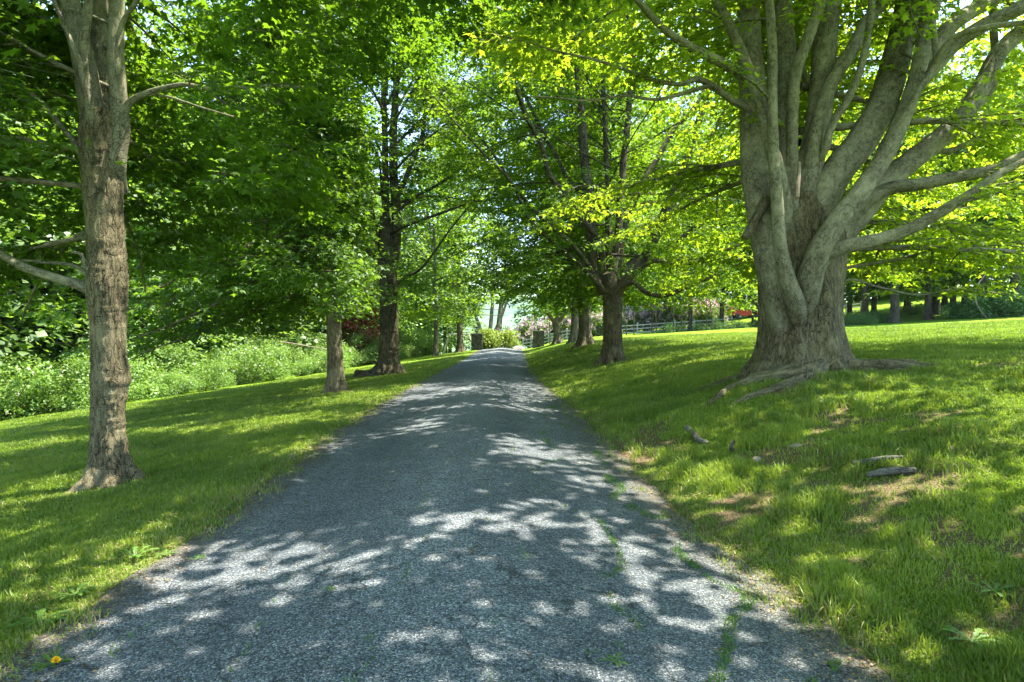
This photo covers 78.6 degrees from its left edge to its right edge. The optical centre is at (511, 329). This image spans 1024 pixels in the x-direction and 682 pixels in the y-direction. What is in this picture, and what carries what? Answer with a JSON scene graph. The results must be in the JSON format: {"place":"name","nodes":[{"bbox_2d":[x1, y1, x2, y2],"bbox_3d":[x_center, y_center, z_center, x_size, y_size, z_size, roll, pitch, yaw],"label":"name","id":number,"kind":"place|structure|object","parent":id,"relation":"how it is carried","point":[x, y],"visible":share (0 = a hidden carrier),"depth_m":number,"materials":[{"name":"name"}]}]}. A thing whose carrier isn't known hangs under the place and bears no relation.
{"place":"outdoors","nodes":[
{"label":"outdoors","id":0,"kind":"place"},
{"bbox_2d":[49,323,526,354],"bbox_3d":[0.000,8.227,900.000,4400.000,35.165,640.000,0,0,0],"label":"hill","id":1,"kind":"structure","parent":0,"point":[493,327],"depth_m":751.52,"materials":[{"name":"white"}]},
{"bbox_2d":[0,348,894,681],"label":"driveway","id":2,"kind":"structure","parent":0,"point":[312,630],"depth_m":3.77,"materials":[{"name":"grey gravel"}]},
{"bbox_2d":[30,652,73,670],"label":"dandelion","id":3,"kind":"object","parent":2,"relation":"on","point":[55,660],"visible":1,"depth_m":2.95,"materials":[{"name":"green plant"}]},
{"bbox_2d":[1,395,841,681],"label":"crack weeds","id":4,"kind":"object","parent":2,"relation":"on","point":[732,620],"visible":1,"depth_m":3.90,"materials":[{"name":"green plant"}]},
{"bbox_2d":[471,314,543,323],"bbox_3d":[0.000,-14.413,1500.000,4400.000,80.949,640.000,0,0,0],"label":"hill","id":5,"kind":"structure","parent":0,"point":[506,319],"depth_m":1340.84,"materials":[{"name":"white"}]},
{"bbox_2d":[0,282,1023,681],"bbox_3d":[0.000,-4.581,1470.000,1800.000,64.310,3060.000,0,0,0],"label":"ground","id":6,"kind":"structure","parent":0,"point":[886,484],"depth_m":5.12,"materials":[{"name":"green plant"}]},
{"bbox_2d":[0,353,64,420],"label":"hedge shrub","id":7,"kind":"object","parent":6,"relation":"on","point":[10,412],"visible":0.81,"depth_m":23.66,"materials":[{"name":"green plant"}]},
{"bbox_2d":[5,608,69,627],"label":"broadleaf weed","id":8,"kind":"object","parent":6,"relation":"on","point":[40,613],"visible":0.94,"depth_m":3.43,"materials":[{"name":"green plant"}]},
{"bbox_2d":[0,5,81,295],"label":"woodland tree","id":9,"kind":"object","parent":6,"relation":"on","point":[11,172],"visible":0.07,"depth_m":28.44,"materials":[{"name":"green plant"}]},
{"bbox_2d":[0,353,89,415],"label":"hedge shrub","id":10,"kind":"object","parent":6,"relation":"on","point":[40,395],"visible":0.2,"depth_m":25.47,"materials":[{"name":"green plant"}]},
{"bbox_2d":[0,353,90,414],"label":"hedge shrub","id":11,"kind":"object","parent":6,"relation":"on","point":[76,380],"visible":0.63,"depth_m":24.88,"materials":[{"name":"green plant"}]},
{"bbox_2d":[0,2,127,370],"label":"woodland tree","id":12,"kind":"object","parent":6,"relation":"on","point":[24,345],"visible":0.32,"depth_m":26.05,"materials":[{"name":"green plant"}]},
{"bbox_2d":[0,58,141,416],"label":"woodland tree","id":13,"kind":"object","parent":6,"relation":"on","point":[16,335],"visible":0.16,"depth_m":27.64,"materials":[{"name":"green plant"}]},
{"bbox_2d":[51,583,97,599],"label":"broadleaf weed","id":14,"kind":"object","parent":6,"relation":"on","point":[71,589],"visible":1,"depth_m":3.80,"materials":[{"name":"green plant"}]},
{"bbox_2d":[13,279,143,404],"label":"woodland tree","id":15,"kind":"object","parent":6,"relation":"on","point":[80,295],"visible":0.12,"depth_m":29.62,"materials":[{"name":"green plant"}]},
{"bbox_2d":[0,0,189,347],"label":"woodland tree","id":16,"kind":"object","parent":6,"relation":"on","point":[71,269],"visible":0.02,"depth_m":30.10,"materials":[{"name":"green plant"}]},
{"bbox_2d":[88,374,151,401],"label":"hedge shrub","id":17,"kind":"object","parent":6,"relation":"on","point":[135,388],"visible":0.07,"depth_m":27.35,"materials":[{"name":"green plant"}]},
{"bbox_2d":[0,39,244,374],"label":"woodland tree","id":18,"kind":"object","parent":6,"relation":"on","point":[214,341],"visible":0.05,"depth_m":32.82,"materials":[{"name":"green plant"}]},
{"bbox_2d":[66,342,209,401],"bbox_3d":[-17.648,1.966,29.044,5.118,3.257,5.678,0,0,2],"label":"hedge shrub","id":19,"kind":"object","parent":6,"relation":"on","point":[137,376],"visible":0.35,"depth_m":28.73,"materials":[{"name":"green plant"}]},
{"bbox_2d":[127,290,186,377],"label":"woodland tree","id":20,"kind":"object","parent":6,"relation":"on","point":[137,318],"visible":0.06,"depth_m":34.11,"materials":[{"name":"green plant"}]},
{"bbox_2d":[61,102,262,388],"bbox_3d":[-21.401,-4.638,38.411,12.387,18.527,11.905,0,0,-33],"label":"woodland tree","id":21,"kind":"object","parent":6,"relation":"on","point":[193,348],"visible":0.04,"depth_m":36.89,"materials":[{"name":"green plant"}]},
{"bbox_2d":[132,340,200,396],"bbox_3d":[-18.328,2.019,31.895,4.598,3.240,5.100,0,0,-10],"label":"hedge shrub","id":22,"kind":"object","parent":6,"relation":"on","point":[177,356],"visible":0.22,"depth_m":31.80,"materials":[{"name":"green plant"}]},
{"bbox_2d":[148,369,205,396],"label":"hedge shrub","id":23,"kind":"object","parent":6,"relation":"on","point":[170,393],"visible":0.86,"depth_m":28.93,"materials":[{"name":"green plant"}]},
{"bbox_2d":[69,2,319,344],"bbox_3d":[-20.454,-8.642,41.455,16.992,26.460,16.732,0,0,-28],"label":"woodland tree","id":24,"kind":"object","parent":6,"relation":"on","point":[178,45],"visible":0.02,"depth_m":39.73,"materials":[{"name":"green plant"}]},
{"bbox_2d":[161,283,240,385],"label":"woodland tree","id":25,"kind":"object","parent":6,"relation":"on","point":[209,345],"visible":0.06,"depth_m":37.68,"materials":[{"name":"green plant"}]},
{"bbox_2d":[177,359,238,391],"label":"hedge shrub","id":26,"kind":"object","parent":6,"relation":"on","point":[212,374],"visible":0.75,"depth_m":30.80,"materials":[{"name":"green plant"}]},
{"bbox_2d":[184,347,273,388],"bbox_3d":[-16.037,2.182,34.844,4.435,2.435,3.998,0,0,-44],"label":"hedge shrub","id":27,"kind":"object","parent":6,"relation":"on","point":[242,380],"visible":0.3,"depth_m":34.71,"materials":[{"name":"green plant"}]},
{"bbox_2d":[185,332,290,382],"bbox_3d":[-16.210,1.752,38.000,5.264,3.421,5.839,0,0,10],"label":"hedge shrub","id":28,"kind":"object","parent":6,"relation":"on","point":[264,345],"visible":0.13,"depth_m":37.82,"materials":[{"name":"green plant"}]},
{"bbox_2d":[198,339,283,384],"bbox_3d":[-14.957,1.909,34.730,4.368,2.769,3.991,0,0,-10],"label":"hedge shrub","id":29,"kind":"object","parent":6,"relation":"on","point":[251,367],"visible":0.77,"depth_m":34.35,"materials":[{"name":"green plant"}]},
{"bbox_2d":[145,50,349,356],"bbox_3d":[-19.673,-7.916,45.209,15.082,24.959,15.271,0,0,27],"label":"woodland tree","id":30,"kind":"object","parent":6,"relation":"on","point":[307,337],"visible":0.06,"depth_m":42.91,"materials":[{"name":"green plant"}]},
{"bbox_2d":[230,343,296,380],"bbox_3d":[-14.476,1.992,36.587,3.696,2.422,4.100,0,0,-17],"label":"hedge shrub","id":31,"kind":"object","parent":6,"relation":"on","point":[283,354],"visible":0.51,"depth_m":36.42,"materials":[{"name":"green plant"}]},
{"bbox_2d":[25,0,516,393],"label":"maple tree","id":32,"kind":"object","parent":6,"relation":"on","point":[340,141],"visible":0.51,"depth_m":16.86,"materials":[{"name":"green plant"}]},
{"bbox_2d":[286,359,313,375],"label":"hedge shrub","id":33,"kind":"object","parent":6,"relation":"on","point":[304,368],"visible":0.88,"depth_m":38.31,"materials":[{"name":"green plant"}]},
{"bbox_2d":[275,328,326,375],"bbox_3d":[-15.429,1.619,44.231,5.900,3.584,5.319,0,0,-39],"label":"hedge shrub","id":34,"kind":"object","parent":6,"relation":"on","point":[309,341],"visible":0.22,"depth_m":43.37,"materials":[{"name":"green plant"}]},
{"bbox_2d":[291,346,326,373],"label":"hedge shrub","id":35,"kind":"object","parent":6,"relation":"on","point":[319,367],"visible":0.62,"depth_m":40.19,"materials":[{"name":"green plant"}]},
{"bbox_2d":[0,0,635,493],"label":"maple tree","id":36,"kind":"object","parent":6,"relation":"on","point":[84,50],"visible":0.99,"depth_m":8.13,"materials":[{"name":"green plant"}]},
{"bbox_2d":[295,340,352,370],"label":"hedge shrub","id":37,"kind":"object","parent":6,"relation":"on","point":[345,359],"visible":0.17,"depth_m":42.08,"materials":[{"name":"green plant"}]},
{"bbox_2d":[250,230,398,336],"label":"woodland tree","id":38,"kind":"object","parent":6,"relation":"on","point":[350,328],"visible":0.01,"depth_m":52.76,"materials":[{"name":"green plant"}]},
{"bbox_2d":[343,346,360,368],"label":"hedge shrub","id":39,"kind":"object","parent":6,"relation":"on","point":[350,353],"visible":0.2,"depth_m":44.19,"materials":[{"name":"green plant"}]},
{"bbox_2d":[347,346,371,366],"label":"hedge shrub","id":40,"kind":"object","parent":6,"relation":"on","point":[361,361],"visible":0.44,"depth_m":45.88,"materials":[{"name":"green plant"}]},
{"bbox_2d":[325,283,400,362],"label":"red leaved tree","id":41,"kind":"object","parent":6,"relation":"on","point":[355,324],"visible":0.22,"depth_m":49.40,"materials":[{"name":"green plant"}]},
{"bbox_2d":[345,330,406,364],"bbox_3d":[-10.647,1.440,48.118,4.409,2.959,4.891,0,0,6],"label":"hedge shrub","id":42,"kind":"object","parent":6,"relation":"on","point":[365,344],"visible":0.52,"depth_m":47.69,"materials":[{"name":"green plant"}]},
{"bbox_2d":[192,0,562,377],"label":"maple tree","id":43,"kind":"object","parent":6,"relation":"on","point":[388,253],"visible":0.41,"depth_m":26.40,"materials":[{"name":"green plant"}]},
{"bbox_2d":[346,161,421,338],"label":"woodland tree","id":44,"kind":"object","parent":6,"relation":"on","point":[404,326],"visible":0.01,"depth_m":64.50,"materials":[{"name":"green plant"}]},
{"bbox_2d":[398,336,427,356],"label":"hedge shrub","id":45,"kind":"object","parent":6,"relation":"on","point":[418,345],"visible":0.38,"depth_m":57.53,"materials":[{"name":"green plant"}]},
{"bbox_2d":[402,247,452,353],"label":"woodland tree","id":46,"kind":"object","parent":6,"relation":"on","point":[423,324],"visible":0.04,"depth_m":94.67,"materials":[{"name":"green plant"}]},
{"bbox_2d":[413,335,443,355],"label":"hedge shrub","id":47,"kind":"object","parent":6,"relation":"on","point":[428,350],"visible":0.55,"depth_m":62.76,"materials":[{"name":"green plant"}]},
{"bbox_2d":[350,66,526,355],"bbox_3d":[-6.216,-9.669,52.060,15.987,24.749,15.870,0,0,0],"label":"maple tree","id":48,"kind":"object","parent":6,"relation":"on","point":[453,308],"visible":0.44,"depth_m":50.81,"materials":[{"name":"green plant"}]},
{"bbox_2d":[398,149,488,314],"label":"woodland tree","id":49,"kind":"object","parent":6,"relation":"on","point":[430,222],"visible":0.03,"depth_m":109.89,"materials":[{"name":"green plant"}]},
{"bbox_2d":[407,221,487,352],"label":"woodland tree","id":50,"kind":"object","parent":6,"relation":"on","point":[452,339],"visible":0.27,"depth_m":82.92,"materials":[{"name":"green plant"}]},
{"bbox_2d":[415,234,487,352],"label":"woodland tree","id":51,"kind":"object","parent":6,"relation":"on","point":[449,350],"visible":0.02,"depth_m":95.73,"materials":[{"name":"green plant"}]},
{"bbox_2d":[398,88,514,351],"bbox_3d":[-5.414,-10.673,62.365,12.583,27.203,12.999,0,0,33],"label":"maple tree","id":52,"kind":"object","parent":6,"relation":"on","point":[460,347],"visible":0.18,"depth_m":61.69,"materials":[{"name":"green plant"}]},
{"bbox_2d":[471,326,482,350],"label":"gate pillar","id":53,"kind":"structure","parent":6,"relation":"on","point":[476,340],"depth_m":59.48,"materials":[{"name":"stone"}]},
{"bbox_2d":[454,219,521,334],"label":"leaning tree","id":54,"kind":"object","parent":6,"relation":"on","point":[501,311],"visible":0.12,"depth_m":78.18,"materials":[{"name":"green plant"}]},
{"bbox_2d":[473,328,503,348],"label":"lime shrub","id":55,"kind":"object","parent":6,"relation":"on","point":[486,332],"visible":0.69,"depth_m":65.29,"materials":[{"name":"green plant"}]},
{"bbox_2d":[488,329,520,348],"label":"lime shrub","id":56,"kind":"object","parent":6,"relation":"on","point":[507,335],"visible":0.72,"depth_m":66.60,"materials":[{"name":"green plant"}]},
{"bbox_2d":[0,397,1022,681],"bbox_3d":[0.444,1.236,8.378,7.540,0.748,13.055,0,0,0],"label":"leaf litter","id":57,"kind":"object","parent":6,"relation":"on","point":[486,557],"visible":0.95,"depth_m":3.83,"materials":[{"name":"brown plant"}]},
{"bbox_2d":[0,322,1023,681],"bbox_3d":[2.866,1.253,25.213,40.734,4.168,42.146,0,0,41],"label":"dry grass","id":58,"kind":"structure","parent":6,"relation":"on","point":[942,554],"depth_m":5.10,"materials":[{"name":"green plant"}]},
{"bbox_2d":[497,315,545,348],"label":"rhododendron","id":59,"kind":"object","parent":6,"relation":"on","point":[525,325],"visible":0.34,"depth_m":76.70,"materials":[{"name":"pink plant"}]},
{"bbox_2d":[532,323,544,347],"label":"gate pillar","id":60,"kind":"structure","parent":6,"relation":"on","point":[538,337],"depth_m":59.48,"materials":[{"name":"stone"}]},
{"bbox_2d":[526,317,565,344],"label":"rhododendron","id":61,"kind":"object","parent":6,"relation":"on","point":[545,328],"visible":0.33,"depth_m":73.71,"materials":[{"name":"pink plant"}]},
{"bbox_2d":[495,227,602,344],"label":"maple tree","id":62,"kind":"object","parent":6,"relation":"on","point":[555,321],"visible":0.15,"depth_m":51.70,"materials":[{"name":"green plant"}]},
{"bbox_2d":[451,74,684,343],"bbox_3d":[4.151,-11.465,40.093,14.853,25.794,14.938,0,0,23],"label":"maple tree","id":63,"kind":"object","parent":6,"relation":"on","point":[574,332],"visible":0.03,"depth_m":39.68,"materials":[{"name":"green plant"}]},
{"bbox_2d":[510,139,625,325],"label":"woodland tree","id":64,"kind":"object","parent":6,"relation":"on","point":[522,314],"visible":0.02,"depth_m":91.97,"materials":[{"name":"green plant"}]},
{"bbox_2d":[439,6,718,348],"bbox_3d":[2.885,-8.243,31.469,14.075,18.945,16.153,0,0,0],"label":"maple tree","id":65,"kind":"object","parent":6,"relation":"on","point":[585,337],"visible":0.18,"depth_m":29.62,"materials":[{"name":"green plant"}]},
{"bbox_2d":[567,312,602,336],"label":"rhododendron","id":66,"kind":"object","parent":6,"relation":"on","point":[595,330],"visible":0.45,"depth_m":69.79,"materials":[{"name":"green plant"}]},
{"bbox_2d":[537,75,687,258],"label":"woodland tree","id":67,"kind":"object","parent":6,"relation":"on","point":[631,252],"visible":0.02,"depth_m":82.13,"materials":[{"name":"green plant"}]},
{"bbox_2d":[622,305,651,333],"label":"rhododendron","id":68,"kind":"object","parent":6,"relation":"on","point":[629,319],"visible":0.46,"depth_m":69.24,"materials":[{"name":"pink plant"}]},
{"bbox_2d":[385,0,920,366],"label":"maple tree","id":69,"kind":"object","parent":6,"relation":"on","point":[611,284],"visible":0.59,"depth_m":21.96,"materials":[{"name":"green plant"}]},
{"bbox_2d":[635,301,683,330],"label":"rhododendron","id":70,"kind":"object","parent":6,"relation":"on","point":[658,311],"visible":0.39,"depth_m":70.61,"materials":[{"name":"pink plant"}]},
{"bbox_2d":[590,89,736,312],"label":"woodland tree","id":71,"kind":"object","parent":6,"relation":"on","point":[683,124],"depth_m":94.35,"materials":[{"name":"green plant"}]},
{"bbox_2d":[644,300,692,329],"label":"rhododendron","id":72,"kind":"object","parent":6,"relation":"on","point":[668,310],"visible":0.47,"depth_m":69.07,"materials":[{"name":"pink plant"}]},
{"bbox_2d":[658,321,684,332],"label":"understory shrub","id":73,"kind":"object","parent":6,"relation":"on","point":[668,327],"visible":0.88,"depth_m":59.66,"materials":[{"name":"green plant"}]},
{"bbox_2d":[622,316,732,334],"bbox_3d":[16.608,-0.315,62.779,12.253,2.158,0.621,0,0,-10],"label":"rail fence","id":74,"kind":"object","parent":6,"relation":"on","point":[693,321],"visible":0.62,"depth_m":62.31,"materials":[{"name":"white paint"}]},
{"bbox_2d":[628,91,749,321],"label":"woodland tree","id":75,"kind":"object","parent":6,"relation":"on","point":[699,146],"visible":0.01,"depth_m":89.50,"materials":[{"name":"green plant"}]},
{"bbox_2d":[649,219,735,330],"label":"woodland tree","id":76,"kind":"object","parent":6,"relation":"on","point":[689,318],"visible":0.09,"depth_m":62.82,"materials":[{"name":"green plant"}]},
{"bbox_2d":[683,296,736,326],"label":"rhododendron","id":77,"kind":"object","parent":6,"relation":"on","point":[715,314],"visible":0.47,"depth_m":69.69,"materials":[{"name":"pink plant"}]},
{"bbox_2d":[682,177,757,321],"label":"woodland tree","id":78,"kind":"object","parent":6,"relation":"on","point":[721,313],"visible":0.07,"depth_m":63.38,"materials":[{"name":"green plant"}]},
{"bbox_2d":[706,201,756,325],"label":"woodland tree","id":79,"kind":"object","parent":6,"relation":"on","point":[753,312],"visible":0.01,"depth_m":63.83,"materials":[{"name":"green plant"}]},
{"bbox_2d":[724,305,757,317],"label":"parked car","id":80,"kind":"object","parent":6,"relation":"on","point":[739,312],"visible":0.52,"depth_m":79.09,"materials":[{"name":"red paint"}]},
{"bbox_2d":[460,0,1023,406],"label":"maple tree","id":81,"kind":"object","parent":6,"relation":"on","point":[808,241],"visible":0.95,"depth_m":10.59,"materials":[{"name":"green plant"}]},
{"bbox_2d":[795,161,800,198],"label":"broken branch","id":82,"kind":"object","parent":81,"relation":"hanging from","point":[797,187],"visible":1,"depth_m":10.03,"materials":[{"name":"brown wood"}]},
{"bbox_2d":[843,310,879,325],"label":"understory shrub","id":83,"kind":"object","parent":6,"relation":"on","point":[848,320],"visible":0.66,"depth_m":46.42,"materials":[{"name":"green plant"}]},
{"bbox_2d":[852,313,879,324],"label":"understory shrub","id":84,"kind":"object","parent":6,"relation":"on","point":[864,322],"visible":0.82,"depth_m":45.71,"materials":[{"name":"green plant"}]},
{"bbox_2d":[844,272,903,314],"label":"woodland tree","id":85,"kind":"object","parent":6,"relation":"on","point":[849,308],"visible":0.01,"depth_m":61.59,"materials":[{"name":"green plant"}]},
{"bbox_2d":[853,455,904,464],"bbox_3d":[3.190,1.140,5.442,0.394,0.124,0.073,0,0,22],"label":"log","id":86,"kind":"object","parent":6,"relation":"on","point":[883,458],"visible":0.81,"depth_m":5.42,"materials":[{"name":"grey wood"}]},
{"bbox_2d":[839,135,925,319],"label":"woodland tree","id":87,"kind":"object","parent":6,"relation":"on","point":[865,305],"visible":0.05,"depth_m":49.74,"materials":[{"name":"green plant"}]},
{"bbox_2d":[863,308,902,322],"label":"understory shrub","id":88,"kind":"object","parent":6,"relation":"on","point":[884,317],"visible":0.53,"depth_m":47.76,"materials":[{"name":"green plant"}]},
{"bbox_2d":[839,136,942,315],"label":"woodland tree","id":89,"kind":"object","parent":6,"relation":"on","point":[873,299],"visible":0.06,"depth_m":54.94,"materials":[{"name":"green plant"}]},
{"bbox_2d":[867,466,916,477],"bbox_3d":[3.154,1.191,5.205,0.368,0.123,0.079,0,0,23],"label":"log","id":90,"kind":"object","parent":6,"relation":"on","point":[891,471],"visible":0.99,"depth_m":5.18,"materials":[{"name":"grey wood"}]},
{"bbox_2d":[835,67,985,322],"bbox_3d":[28.300,-9.822,46.128,11.903,20.054,12.088,0,0,3],"label":"woodland tree","id":91,"kind":"object","parent":6,"relation":"on","point":[894,316],"visible":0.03,"depth_m":45.68,"materials":[{"name":"green plant"}]},
{"bbox_2d":[900,303,923,314],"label":"understory shrub","id":92,"kind":"object","parent":6,"relation":"on","point":[917,310],"visible":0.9,"depth_m":55.65,"materials":[{"name":"green plant"}]},
{"bbox_2d":[859,114,1001,319],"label":"woodland tree","id":93,"kind":"object","parent":6,"relation":"on","point":[928,313],"visible":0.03,"depth_m":46.73,"materials":[{"name":"green plant"}]},
{"bbox_2d":[877,90,1023,312],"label":"woodland tree","id":94,"kind":"object","parent":6,"relation":"on","point":[963,279],"visible":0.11,"depth_m":47.90,"materials":[{"name":"green plant"}]},
{"bbox_2d":[904,95,1004,314],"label":"woodland tree","id":95,"kind":"object","parent":6,"relation":"on","point":[936,304],"depth_m":53.76,"materials":[{"name":"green plant"}]},
{"bbox_2d":[902,53,1008,289],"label":"woodland tree","id":96,"kind":"object","parent":6,"relation":"on","point":[945,71],"visible":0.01,"depth_m":88.57,"materials":[{"name":"green plant"}]},
{"bbox_2d":[900,65,1023,297],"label":"woodland tree","id":97,"kind":"object","parent":6,"relation":"on","point":[984,279],"visible":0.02,"depth_m":44.53,"materials":[{"name":"green plant"}]},
{"bbox_2d":[937,297,995,318],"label":"understory shrub","id":98,"kind":"object","parent":6,"relation":"on","point":[957,313],"visible":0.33,"depth_m":44.44,"materials":[{"name":"green plant"}]},
{"bbox_2d":[942,625,994,646],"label":"broadleaf weed","id":99,"kind":"object","parent":6,"relation":"on","point":[975,633],"visible":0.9,"depth_m":3.06,"materials":[{"name":"green plant"}]},
{"bbox_2d":[935,56,1023,295],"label":"woodland tree","id":100,"kind":"object","parent":6,"relation":"on","point":[1015,277],"visible":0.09,"depth_m":43.77,"materials":[{"name":"green plant"}]},
{"bbox_2d":[947,293,1023,318],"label":"understory shrub","id":101,"kind":"object","parent":6,"relation":"on","point":[974,305],"visible":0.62,"depth_m":42.39,"materials":[{"name":"green plant"}]},
{"bbox_2d":[959,286,1023,317],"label":"understory shrub","id":102,"kind":"object","parent":6,"relation":"on","point":[1015,302],"visible":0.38,"depth_m":42.06,"materials":[{"name":"green plant"}]},
{"bbox_2d":[966,581,1016,597],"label":"broadleaf weed","id":103,"kind":"object","parent":6,"relation":"on","point":[999,592],"visible":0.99,"depth_m":3.37,"materials":[{"name":"green plant"}]},
{"bbox_2d":[975,292,1023,317],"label":"understory shrub","id":104,"kind":"object","parent":6,"relation":"on","point":[1004,308],"visible":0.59,"depth_m":41.56,"materials":[{"name":"green plant"}]},
{"bbox_2d":[38,0,1023,298],"label":"sky","id":105,"kind":"structure","parent":0,"point":[963,3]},
{"bbox_2d":[465,296,631,317],"bbox_3d":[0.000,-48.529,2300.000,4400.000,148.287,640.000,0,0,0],"label":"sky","id":106,"kind":"structure","parent":0,"point":[511,311],"depth_m":2107.16,"materials":[{"name":"white"}]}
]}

